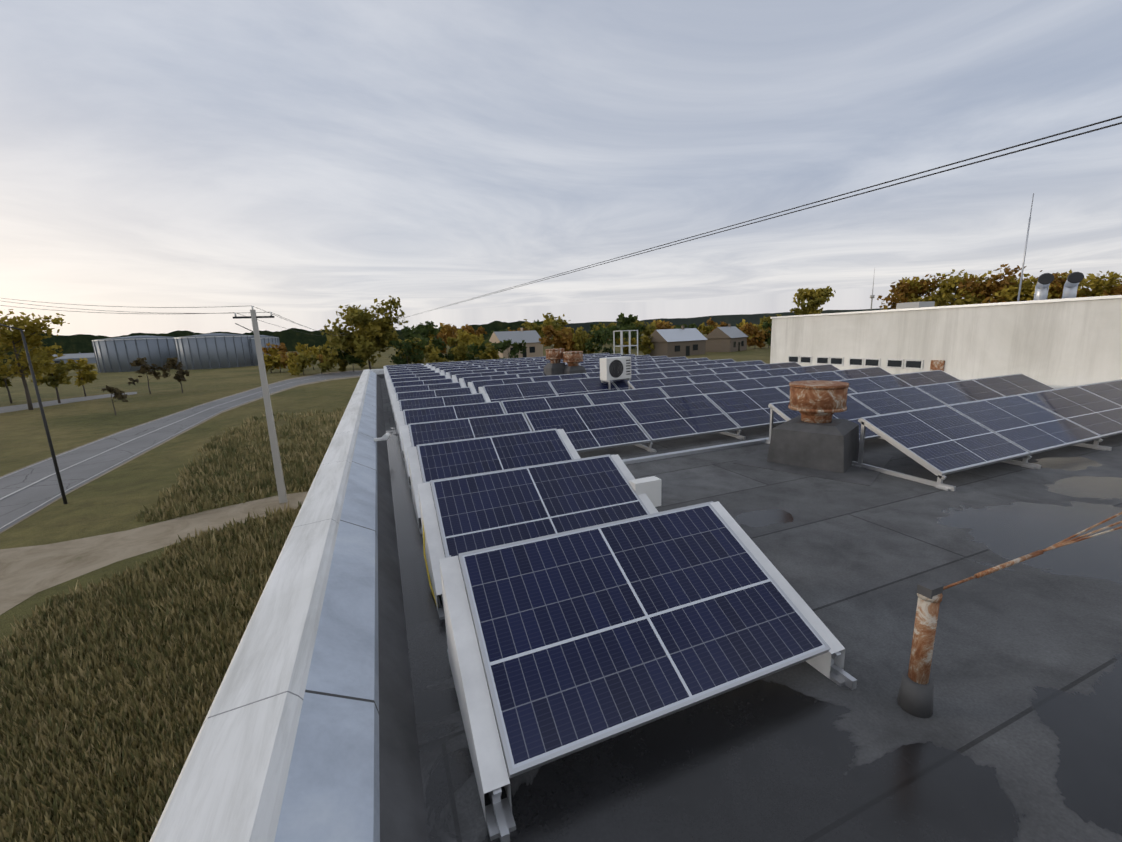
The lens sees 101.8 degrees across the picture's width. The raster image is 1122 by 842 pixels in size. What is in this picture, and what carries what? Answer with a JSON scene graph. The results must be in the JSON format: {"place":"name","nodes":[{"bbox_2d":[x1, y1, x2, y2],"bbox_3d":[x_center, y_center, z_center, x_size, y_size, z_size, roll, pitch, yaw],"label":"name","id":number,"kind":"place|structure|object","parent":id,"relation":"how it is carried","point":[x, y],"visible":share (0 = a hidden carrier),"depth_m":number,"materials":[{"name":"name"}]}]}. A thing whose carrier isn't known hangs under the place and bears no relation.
{"place":"outdoors","nodes":[
{"label":"outdoors","id":0,"kind":"place"},
{"bbox_2d":[0,491,307,614],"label":"dirt track","id":1,"kind":"structure","parent":0,"point":[27,572],"depth_m":16.69,"materials":[{"name":"beige soil"}]},
{"bbox_2d":[0,371,362,531],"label":"road","id":2,"kind":"structure","parent":0,"point":[16,505],"depth_m":31.36,"materials":[{"name":"grey asphalt"}]},
{"bbox_2d":[0,373,352,499],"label":"road marking","id":3,"kind":"object","parent":2,"relation":"on","point":[108,450],"visible":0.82,"depth_m":31.58,"materials":[{"name":"grey paint"}]},
{"bbox_2d":[0,375,359,528],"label":"road edge marking","id":4,"kind":"object","parent":2,"relation":"on","point":[104,470],"visible":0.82,"depth_m":26.36,"materials":[{"name":"grey paint"}]},
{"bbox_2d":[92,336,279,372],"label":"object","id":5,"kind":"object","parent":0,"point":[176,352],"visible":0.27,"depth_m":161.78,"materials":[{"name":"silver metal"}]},
{"bbox_2d":[0,331,770,656],"bbox_3d":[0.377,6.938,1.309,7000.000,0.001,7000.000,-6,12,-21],"label":"ground","id":6,"kind":"structure","parent":0,"point":[118,499],"depth_m":41.95,"materials":[{"name":"green plant"}]},
{"bbox_2d":[0,342,23,378],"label":"tree","id":7,"kind":"object","parent":6,"relation":"on","point":[7,349],"visible":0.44,"depth_m":66.98,"materials":[{"name":"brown plant"}]},
{"bbox_2d":[0,353,28,402],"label":"roadside tree","id":8,"kind":"object","parent":6,"relation":"on","point":[4,382],"visible":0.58,"depth_m":69.17,"materials":[{"name":"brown plant"}]},
{"bbox_2d":[0,323,67,503],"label":"street light pole","id":9,"kind":"object","parent":6,"relation":"on","point":[45,425],"visible":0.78,"depth_m":21.06,"materials":[{"name":"grey metal"}]},
{"bbox_2d":[0,309,69,409],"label":"tree","id":10,"kind":"object","parent":6,"relation":"on","point":[13,336],"visible":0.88,"depth_m":58.94,"materials":[{"name":"green plant"}]},
{"bbox_2d":[23,346,79,402],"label":"tree","id":11,"kind":"object","parent":6,"relation":"on","point":[59,375],"visible":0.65,"depth_m":66.02,"materials":[{"name":"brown plant"}]},
{"bbox_2d":[0,392,136,412],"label":"road","id":12,"kind":"structure","parent":6,"relation":"on","point":[25,406],"depth_m":67.75,"materials":[{"name":"grey asphalt"}]},
{"bbox_2d":[44,352,95,364],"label":"shed","id":13,"kind":"structure","parent":6,"relation":"on","point":[90,357],"depth_m":314.50,"materials":[{"name":"silver metal"}]},
{"bbox_2d":[66,358,97,395],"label":"roadside tree","id":14,"kind":"object","parent":6,"relation":"on","point":[85,375],"visible":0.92,"depth_m":75.31,"materials":[{"name":"yellow plant"}]},
{"bbox_2d":[101,385,127,414],"bbox_3d":[-50.268,-2.292,51.686,1.871,3.837,2.730,-6,12,-21],"label":"tree","id":15,"kind":"object","parent":6,"relation":"on","point":[117,392],"visible":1,"depth_m":51.47,"materials":[{"name":"brown plant"}]},
{"bbox_2d":[128,357,163,393],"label":"tree","id":16,"kind":"object","parent":6,"relation":"on","point":[144,367],"visible":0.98,"depth_m":74.59,"materials":[{"name":"brown plant"}]},
{"bbox_2d":[0,407,345,841],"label":"verge grass tufts","id":17,"kind":"object","parent":6,"relation":"on","point":[105,705],"depth_m":10.31,"materials":[{"name":"green plant"}]},
{"bbox_2d":[162,357,189,392],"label":"tree","id":18,"kind":"object","parent":6,"relation":"on","point":[181,372],"visible":1,"depth_m":74.88,"materials":[{"name":"brown plant"}]},
{"bbox_2d":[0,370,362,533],"bbox_3d":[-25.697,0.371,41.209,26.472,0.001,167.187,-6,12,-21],"label":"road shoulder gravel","id":19,"kind":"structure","parent":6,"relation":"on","point":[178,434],"depth_m":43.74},
{"bbox_2d":[92,333,278,372],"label":"storage tanks","id":20,"kind":"object","parent":6,"relation":"on","point":[143,352],"visible":0.71,"depth_m":161.88,"materials":[{"name":"silver metal"}]},
{"bbox_2d":[0,321,542,362],"bbox_3d":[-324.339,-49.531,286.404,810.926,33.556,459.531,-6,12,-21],"label":"hills","id":21,"kind":"structure","parent":6,"relation":"on","point":[82,343],"depth_m":515.29,"materials":[{"name":"green plant"}]},
{"bbox_2d":[263,347,286,372],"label":"tree","id":22,"kind":"object","parent":6,"relation":"on","point":[270,362],"visible":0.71,"depth_m":119.85,"materials":[{"name":"yellow plant"}]},
{"bbox_2d":[262,343,296,371],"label":"tree","id":23,"kind":"object","parent":6,"relation":"on","point":[282,352],"visible":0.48,"depth_m":121.46,"materials":[{"name":"brown plant"}]},
{"bbox_2d":[285,357,301,374],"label":"tree","id":24,"kind":"object","parent":6,"relation":"on","point":[290,362],"visible":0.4,"depth_m":107.92,"materials":[{"name":"yellow plant"}]},
{"bbox_2d":[287,352,311,374],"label":"tree","id":25,"kind":"object","parent":6,"relation":"on","point":[298,370],"visible":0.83,"depth_m":104.11,"materials":[{"name":"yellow plant"}]},
{"bbox_2d":[295,343,319,369],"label":"tree","id":26,"kind":"object","parent":6,"relation":"on","point":[313,350],"visible":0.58,"depth_m":126.27,"materials":[{"name":"yellow plant"}]},
{"bbox_2d":[300,342,338,373],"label":"tree","id":27,"kind":"object","parent":6,"relation":"on","point":[327,365],"visible":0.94,"depth_m":106.14,"materials":[{"name":"green plant"}]},
{"bbox_2d":[330,354,347,371],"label":"tree","id":28,"kind":"object","parent":6,"relation":"on","point":[343,363],"visible":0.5,"depth_m":113.76,"materials":[{"name":"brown plant"}]},
{"bbox_2d":[337,349,365,371],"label":"tree","id":29,"kind":"object","parent":6,"relation":"on","point":[350,359],"visible":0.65,"depth_m":109.39,"materials":[{"name":"green plant"}]},
{"bbox_2d":[320,296,407,368],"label":"tree","id":30,"kind":"object","parent":6,"relation":"on","point":[365,339],"visible":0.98,"depth_m":107.61,"materials":[{"name":"green plant"}]},
{"bbox_2d":[388,338,427,364],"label":"tree","id":31,"kind":"object","parent":6,"relation":"on","point":[398,360],"visible":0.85,"depth_m":108.07,"materials":[{"name":"green plant"}]},
{"bbox_2d":[402,337,430,363],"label":"tree","id":32,"kind":"object","parent":6,"relation":"on","point":[409,358],"visible":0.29,"depth_m":110.44,"materials":[{"name":"green plant"}]},
{"bbox_2d":[409,321,455,345],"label":"tree","id":33,"kind":"object","parent":6,"relation":"on","point":[429,329],"visible":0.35,"depth_m":227.96,"materials":[{"name":"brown plant"}]},
{"bbox_2d":[424,346,449,364],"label":"tree","id":34,"kind":"object","parent":6,"relation":"on","point":[433,357],"visible":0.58,"depth_m":103.01,"materials":[{"name":"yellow plant"}]},
{"bbox_2d":[431,337,455,360],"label":"tree","id":35,"kind":"object","parent":6,"relation":"on","point":[439,342],"visible":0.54,"depth_m":115.01,"materials":[{"name":"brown plant"}]},
{"bbox_2d":[437,323,457,346],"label":"tree","id":36,"kind":"object","parent":6,"relation":"on","point":[447,330],"visible":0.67,"depth_m":178.25,"materials":[{"name":"brown plant"}]},
{"bbox_2d":[450,343,473,361],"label":"tree","id":37,"kind":"object","parent":6,"relation":"on","point":[460,352],"visible":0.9,"depth_m":109.11,"materials":[{"name":"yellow plant"}]},
{"bbox_2d":[453,329,483,360],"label":"tree","id":38,"kind":"object","parent":6,"relation":"on","point":[476,340],"visible":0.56,"depth_m":111.56,"materials":[{"name":"yellow plant"}]},
{"bbox_2d":[461,324,486,337],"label":"tree","id":39,"kind":"object","parent":6,"relation":"on","point":[479,330],"visible":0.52,"depth_m":352.87,"materials":[{"name":"brown plant"}]},
{"bbox_2d":[465,340,498,360],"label":"tree","id":40,"kind":"object","parent":6,"relation":"on","point":[474,349],"visible":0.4,"depth_m":101.48,"materials":[{"name":"green plant"}]},
{"bbox_2d":[478,342,499,359],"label":"tree","id":41,"kind":"object","parent":6,"relation":"on","point":[490,352],"visible":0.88,"depth_m":98.13,"materials":[{"name":"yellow plant"}]},
{"bbox_2d":[491,339,527,358],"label":"tree","id":42,"kind":"object","parent":6,"relation":"on","point":[504,345],"visible":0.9,"depth_m":95.63,"materials":[{"name":"green plant"}]},
{"bbox_2d":[489,328,542,358],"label":"brick house","id":43,"kind":"structure","parent":6,"relation":"on","point":[533,345],"depth_m":148.47,"materials":[{"name":"beige"}]},
{"bbox_2d":[521,318,553,337],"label":"tree","id":44,"kind":"object","parent":6,"relation":"on","point":[527,325],"visible":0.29,"depth_m":241.26,"materials":[{"name":"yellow plant"}]},
{"bbox_2d":[539,325,562,348],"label":"tree","id":45,"kind":"object","parent":6,"relation":"on","point":[549,331],"visible":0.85,"depth_m":135.52,"materials":[{"name":"brown plant"}]},
{"bbox_2d":[543,313,570,344],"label":"tree","id":46,"kind":"object","parent":6,"relation":"on","point":[558,323],"visible":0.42,"depth_m":281.00,"materials":[{"name":"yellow plant"}]},
{"bbox_2d":[0,116,1121,503],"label":"concrete utility pole","id":47,"kind":"object","parent":6,"relation":"on","point":[280,482],"visible":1,"depth_m":19.49,"materials":[{"name":"grey concrete"}]},
{"bbox_2d":[553,327,584,351],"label":"tree","id":48,"kind":"object","parent":6,"relation":"on","point":[568,343],"visible":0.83,"depth_m":132.46,"materials":[{"name":"brown plant"}]},
{"bbox_2d":[570,327,592,353],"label":"tree","id":49,"kind":"object","parent":6,"relation":"on","point":[579,337],"visible":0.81,"depth_m":128.75,"materials":[{"name":"yellow plant"}]},
{"bbox_2d":[577,325,603,353],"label":"tree","id":50,"kind":"object","parent":6,"relation":"on","point":[592,350],"visible":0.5,"depth_m":135.71,"materials":[{"name":"brown plant"}]},
{"bbox_2d":[584,323,623,353],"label":"tree","id":51,"kind":"object","parent":6,"relation":"on","point":[607,332],"visible":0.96,"depth_m":124.48,"materials":[{"name":"green plant"}]},
{"bbox_2d":[613,330,637,354],"bbox_3d":[4.128,-1.981,28.819,1.214,7.370,0.964,-6,12,-21],"label":"steel frame","id":52,"kind":"object","parent":6,"relation":"on","point":[621,345],"visible":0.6,"depth_m":28.05,"materials":[{"name":"grey metal"}]},
{"bbox_2d":[616,338,634,354],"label":"tree","id":53,"kind":"object","parent":6,"relation":"on","point":[625,349],"visible":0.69,"depth_m":133.90,"materials":[{"name":"green plant"}]},
{"bbox_2d":[616,313,638,337],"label":"tree","id":54,"kind":"object","parent":6,"relation":"on","point":[621,319],"visible":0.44,"depth_m":298.38,"materials":[{"name":"green plant"}]},
{"bbox_2d":[618,323,644,340],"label":"tree","id":55,"kind":"object","parent":6,"relation":"on","point":[631,326],"visible":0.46,"depth_m":221.23,"materials":[{"name":"green plant"}]},
{"bbox_2d":[631,320,656,336],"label":"tree","id":56,"kind":"object","parent":6,"relation":"on","point":[651,327],"visible":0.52,"depth_m":225.66,"materials":[{"name":"yellow plant"}]},
{"bbox_2d":[634,332,654,354],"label":"tree","id":57,"kind":"object","parent":6,"relation":"on","point":[646,342],"visible":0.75,"depth_m":125.71,"materials":[{"name":"yellow plant"}]},
{"bbox_2d":[650,320,675,329],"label":"tree","id":58,"kind":"object","parent":6,"relation":"on","point":[662,325],"visible":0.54,"depth_m":315.03,"materials":[{"name":"brown plant"}]},
{"bbox_2d":[647,325,707,356],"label":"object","id":59,"kind":"object","parent":6,"relation":"on","point":[682,341],"visible":0.88,"depth_m":124.44,"materials":[{"name":"brown paint"}]},
{"bbox_2d":[377,301,989,335],"bbox_3d":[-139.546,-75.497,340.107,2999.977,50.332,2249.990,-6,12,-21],"label":"forest hills","id":60,"kind":"structure","parent":6,"relation":"on","point":[733,320],"depth_m":1392.34,"materials":[{"name":"green plant"}]},
{"bbox_2d":[697,323,714,334],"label":"tree","id":61,"kind":"object","parent":6,"relation":"on","point":[702,327],"visible":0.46,"depth_m":190.73,"materials":[{"name":"yellow plant"}]},
{"bbox_2d":[705,324,747,351],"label":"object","id":62,"kind":"object","parent":6,"relation":"on","point":[729,338],"visible":0.9,"depth_m":137.64,"materials":[{"name":"brown paint"}]},
{"bbox_2d":[739,322,770,347],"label":"tree","id":63,"kind":"object","parent":6,"relation":"on","point":[750,329],"visible":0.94,"depth_m":148.86,"materials":[{"name":"brown plant"}]},
{"bbox_2d":[789,286,835,314],"bbox_3d":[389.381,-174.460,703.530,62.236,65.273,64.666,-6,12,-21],"label":"yellow tree","id":64,"kind":"object","parent":6,"relation":"on","point":[817,298],"visible":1,"depth_m":692.78,"materials":[{"name":"brown plant"}]},
{"bbox_2d":[877,274,944,309],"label":"tree","id":65,"kind":"object","parent":6,"relation":"on","point":[904,290],"visible":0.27,"depth_m":122.35,"materials":[{"name":"brown plant"}]},
{"bbox_2d":[888,269,978,306],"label":"tree","id":66,"kind":"object","parent":6,"relation":"on","point":[949,284],"visible":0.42,"depth_m":118.72,"materials":[{"name":"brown plant"}]},
{"bbox_2d":[770,295,1121,385],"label":"annex building","id":67,"kind":"structure","parent":6,"relation":"on","point":[1069,342],"depth_m":11.25,"materials":[{"name":"white paint"}]},
{"bbox_2d":[896,193,1083,308],"bbox_3d":[13.311,-5.156,14.191,1.953,3.250,6.962,0,11,10],"label":"rooftop equipment","id":68,"kind":"object","parent":67,"relation":"on","point":[1073,280],"visible":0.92,"depth_m":11.47,"materials":[{"name":"silver metal"}]},
{"bbox_2d":[922,272,997,305],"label":"tree","id":69,"kind":"object","parent":6,"relation":"on","point":[967,299],"visible":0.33,"depth_m":115.22,"materials":[{"name":"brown plant"}]},
{"bbox_2d":[951,264,1026,304],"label":"tree","id":70,"kind":"object","parent":6,"relation":"on","point":[996,286],"visible":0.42,"depth_m":109.54,"materials":[{"name":"brown plant"}]},
{"bbox_2d":[971,271,1037,302],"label":"tree","id":71,"kind":"object","parent":6,"relation":"on","point":[1008,295],"visible":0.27,"depth_m":106.10,"materials":[{"name":"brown plant"}]},
{"bbox_2d":[993,273,1084,301],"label":"tree","id":72,"kind":"object","parent":6,"relation":"on","point":[1028,283],"visible":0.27,"depth_m":103.72,"materials":[{"name":"brown plant"}]},
{"bbox_2d":[1013,270,1110,301],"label":"tree","id":73,"kind":"object","parent":6,"relation":"on","point":[1057,288],"visible":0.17,"depth_m":99.90,"materials":[{"name":"brown plant"}]},
{"bbox_2d":[1047,270,1121,298],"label":"tree","id":74,"kind":"object","parent":6,"relation":"on","point":[1113,278],"visible":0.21,"depth_m":96.17,"materials":[{"name":"brown plant"}]},
{"bbox_2d":[1078,275,1121,296],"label":"tree","id":75,"kind":"object","parent":6,"relation":"on","point":[1096,288],"visible":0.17,"depth_m":96.28,"materials":[{"name":"green plant"}]},
{"bbox_2d":[1102,280,1121,295],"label":"tree","id":76,"kind":"object","parent":6,"relation":"on","point":[1118,290],"visible":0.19,"depth_m":94.52,"materials":[{"name":"brown plant"}]},
{"bbox_2d":[0,0,1121,336],"label":"sky","id":77,"kind":"structure","parent":0,"point":[298,161],"materials":[{"name":"grey"}]},
{"bbox_2d":[380,378,1121,841],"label":"roof slab","id":78,"kind":"structure","parent":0,"point":[1016,736],"depth_m":2.34,"materials":[{"name":"grey asphalt"}]},
{"bbox_2d":[149,369,427,841],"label":"parapet","id":79,"kind":"structure","parent":78,"relation":"on","point":[307,732],"depth_m":2.01,"materials":[{"name":"white metal"}]},
{"bbox_2d":[423,525,438,607],"bbox_3d":[-0.911,1.087,3.335,0.113,0.418,1.068,-8,12,-29],"label":"loose cable","id":80,"kind":"object","parent":78,"relation":"on","point":[430,585],"visible":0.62,"depth_m":3.55,"materials":[{"name":"yellow plastic"}]},
{"bbox_2d":[383,353,608,375],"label":"solar panel row","id":81,"kind":"object","parent":78,"relation":"on","point":[428,364],"visible":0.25,"depth_m":24.66,"materials":[{"name":"blue glass"}]},
{"bbox_2d":[384,353,621,381],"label":"solar panel row","id":82,"kind":"object","parent":78,"relation":"on","point":[431,365],"visible":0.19,"depth_m":23.28,"materials":[{"name":"blue glass"}]},
{"bbox_2d":[384,354,635,379],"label":"solar panel row","id":83,"kind":"object","parent":78,"relation":"on","point":[434,368],"visible":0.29,"depth_m":21.94,"materials":[{"name":"blue glass"}]},
{"bbox_2d":[385,355,649,385],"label":"solar panel row","id":84,"kind":"object","parent":78,"relation":"on","point":[438,369],"visible":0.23,"depth_m":20.38,"materials":[{"name":"blue glass"}]},
{"bbox_2d":[386,356,667,390],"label":"solar panel row","id":85,"kind":"object","parent":78,"relation":"on","point":[443,371],"visible":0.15,"depth_m":18.95,"materials":[{"name":"blue glass"}]},
{"bbox_2d":[386,356,686,394],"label":"solar panel row","id":86,"kind":"object","parent":78,"relation":"on","point":[451,373],"visible":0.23,"depth_m":17.57,"materials":[{"name":"blue glass"}]},
{"bbox_2d":[387,357,708,398],"bbox_3d":[0.470,-1.638,16.778,12.817,0.671,1.203,-6,12,-21],"label":"solar panel row","id":87,"kind":"object","parent":78,"relation":"on","point":[456,376],"visible":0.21,"depth_m":16.13,"materials":[{"name":"blue glass"}]},
{"bbox_2d":[544,348,565,375],"bbox_3d":[-0.173,-1.671,15.091,1.360,1.415,1.360,-8,12,-26],"label":"roof vent","id":88,"kind":"object","parent":78,"relation":"on","point":[555,366],"visible":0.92,"depth_m":14.80,"materials":[{"name":"metal"}]},
{"bbox_2d":[388,359,735,407],"bbox_3d":[1.024,-1.400,15.410,12.817,0.671,1.203,-6,12,-21],"label":"solar panel row","id":89,"kind":"object","parent":78,"relation":"on","point":[466,380],"visible":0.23,"depth_m":14.73,"materials":[{"name":"blue glass"}]},
{"bbox_2d":[562,351,585,373],"bbox_3d":[0.404,-1.606,14.897,1.360,1.315,1.360,-8,12,-26],"label":"roof vent","id":90,"kind":"object","parent":78,"relation":"on","point":[572,359],"visible":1,"depth_m":14.61,"materials":[{"name":"metal"}]},
{"bbox_2d":[390,360,765,416],"bbox_3d":[1.578,-1.162,14.042,12.817,0.671,1.203,-6,12,-21],"label":"solar panel row","id":91,"kind":"object","parent":78,"relation":"on","point":[477,384],"visible":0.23,"depth_m":13.58,"materials":[{"name":"blue glass"}]},
{"bbox_2d":[391,362,801,425],"bbox_3d":[2.132,-0.924,12.674,12.817,0.671,1.203,-6,12,-21],"label":"solar panel row","id":92,"kind":"object","parent":78,"relation":"on","point":[513,391],"visible":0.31,"depth_m":11.97,"materials":[{"name":"blue glass"}]},
{"bbox_2d":[600,357,630,389],"bbox_3d":[1.500,-1.134,12.485,0.820,1.203,0.420,-8,12,-29],"label":"outdoor ac unit","id":93,"kind":"object","parent":78,"relation":"on","point":[613,368],"visible":0.9,"depth_m":12.27,"materials":[{"name":"white"}]},
{"bbox_2d":[394,364,839,441],"bbox_3d":[2.584,-0.674,11.267,12.595,0.671,1.203,-6,12,-21],"label":"solar panel row","id":94,"kind":"object","parent":78,"relation":"on","point":[406,404],"visible":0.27,"depth_m":11.59,"materials":[{"name":"blue glass"}]},
{"bbox_2d":[397,367,891,459],"bbox_3d":[3.102,-0.432,9.885,12.517,0.671,1.203,-6,12,-21],"label":"solar panel row","id":95,"kind":"object","parent":78,"relation":"on","point":[419,415],"visible":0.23,"depth_m":9.33,"materials":[{"name":"blue glass"}]},
{"bbox_2d":[439,501,856,841],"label":"solar panel row","id":96,"kind":"object","parent":78,"relation":"on","point":[586,637],"visible":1,"depth_m":2.36,"materials":[{"name":"blue glass"}]},
{"bbox_2d":[401,370,960,488],"bbox_3d":[3.656,-0.194,8.517,12.517,0.671,1.203,-6,12,-21],"label":"solar panel row","id":97,"kind":"object","parent":78,"relation":"on","point":[638,423],"visible":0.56,"depth_m":7.59,"materials":[{"name":"blue glass"}]},
{"bbox_2d":[622,437,768,506],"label":"cable trays","id":98,"kind":"object","parent":78,"relation":"on","point":[650,487],"visible":0.27,"depth_m":6.62,"materials":[{"name":"grey metal"}]},
{"bbox_2d":[407,373,1053,534],"bbox_3d":[4.247,0.040,7.163,12.595,0.671,1.203,-6,12,-21],"label":"solar panel row","id":99,"kind":"object","parent":78,"relation":"on","point":[449,459],"visible":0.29,"depth_m":5.73,"materials":[{"name":"blue glass"}]},
{"bbox_2d":[418,379,1121,619],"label":"solar panel row","id":100,"kind":"object","parent":78,"relation":"on","point":[477,511],"visible":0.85,"depth_m":4.47,"materials":[{"name":"blue glass"}]},
{"bbox_2d":[734,380,892,485],"bbox_3d":[3.538,0.015,6.326,1.620,1.085,1.620,-13,15,-45],"label":"roof vent","id":101,"kind":"object","parent":78,"relation":"on","point":[814,439],"visible":1,"depth_m":6.04,"materials":[{"name":"grey concrete"}]},
{"bbox_2d":[897,512,1121,718],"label":"rusty pipe","id":102,"kind":"object","parent":78,"relation":"on","point":[915,694],"visible":1,"depth_m":2.16,"materials":[{"name":"metal"}]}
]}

